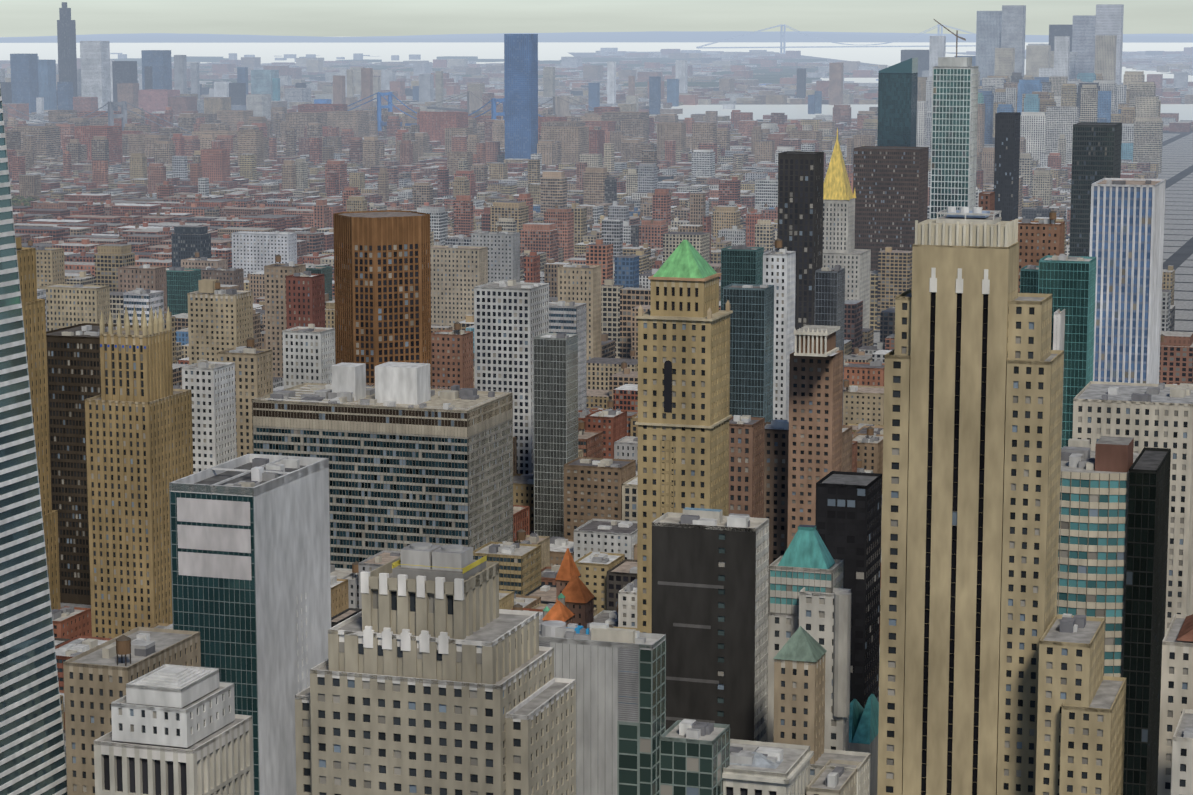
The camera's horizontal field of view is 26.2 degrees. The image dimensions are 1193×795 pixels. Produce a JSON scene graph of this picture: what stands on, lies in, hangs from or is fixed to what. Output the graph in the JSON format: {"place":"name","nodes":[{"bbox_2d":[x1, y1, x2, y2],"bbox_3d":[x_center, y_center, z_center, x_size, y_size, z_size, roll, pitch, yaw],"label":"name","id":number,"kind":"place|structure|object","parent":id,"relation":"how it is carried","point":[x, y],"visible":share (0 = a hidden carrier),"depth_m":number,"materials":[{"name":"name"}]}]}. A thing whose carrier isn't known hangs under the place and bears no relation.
{"place":"outdoors","nodes":[
{"label":"outdoors","id":0,"kind":"place"},
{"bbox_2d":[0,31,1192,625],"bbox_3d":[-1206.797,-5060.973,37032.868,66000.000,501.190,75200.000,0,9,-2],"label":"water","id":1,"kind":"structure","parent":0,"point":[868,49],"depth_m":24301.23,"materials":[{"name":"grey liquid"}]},
{"bbox_2d":[0,85,66,794],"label":"tapered glass tower","id":2,"kind":"structure","parent":1,"relation":"on","point":[32,755],"depth_m":642.93,"materials":[{"name":"glass"}]},
{"bbox_2d":[11,180,681,205],"bbox_3d":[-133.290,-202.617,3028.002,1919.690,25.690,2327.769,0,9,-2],"label":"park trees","id":3,"kind":"object","parent":1,"relation":"on","point":[16,201],"visible":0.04,"depth_m":3392.59,"materials":[{"name":"green plant"}]},
{"bbox_2d":[2,24,975,134],"bbox_3d":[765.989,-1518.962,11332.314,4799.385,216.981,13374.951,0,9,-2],"label":"bridges","id":4,"kind":"structure","parent":1,"relation":"on","point":[560,104],"depth_m":5603.44,"materials":[{"name":"grey metal"}]},
{"bbox_2d":[0,2,1123,182],"bbox_3d":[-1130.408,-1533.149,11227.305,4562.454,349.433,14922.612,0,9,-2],"label":"distant buildings","id":5,"kind":"structure","parent":1,"relation":"on","point":[1088,44],"depth_m":6012.00,"materials":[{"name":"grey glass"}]},
{"bbox_2d":[22,19,1165,606],"bbox_3d":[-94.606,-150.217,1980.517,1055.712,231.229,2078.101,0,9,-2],"label":"skyscrapers","id":6,"kind":"structure","parent":1,"relation":"on","point":[400,285],"depth_m":1371.29,"materials":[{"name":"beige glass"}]},
{"bbox_2d":[0,47,1192,131],"bbox_3d":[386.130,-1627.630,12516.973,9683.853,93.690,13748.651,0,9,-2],"label":"distant buildings","id":7,"kind":"structure","parent":1,"relation":"on","point":[753,77],"depth_m":9483.44,"materials":[{"name":"grey concrete"}]},
{"bbox_2d":[4,71,1192,607],"bbox_3d":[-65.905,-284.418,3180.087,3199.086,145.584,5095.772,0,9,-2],"label":"city buildings","id":8,"kind":"structure","parent":1,"relation":"on","point":[628,213],"depth_m":3368.27,"materials":[{"name":"grey concrete"}]},
{"bbox_2d":[15,206,1192,794],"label":"buildings","id":9,"kind":"structure","parent":1,"relation":"on","point":[1013,594],"depth_m":661.72,"materials":[{"name":"beige stone"}]},
{"bbox_2d":[52,360,1179,753],"bbox_3d":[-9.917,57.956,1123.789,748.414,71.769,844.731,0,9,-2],"label":"buildings","id":10,"kind":"structure","parent":1,"relation":"on","point":[600,508],"depth_m":1160.36,"materials":[{"name":"beige concrete"}]},
{"bbox_2d":[0,0,1192,36],"label":"sky","id":11,"kind":"structure","parent":0,"point":[18,18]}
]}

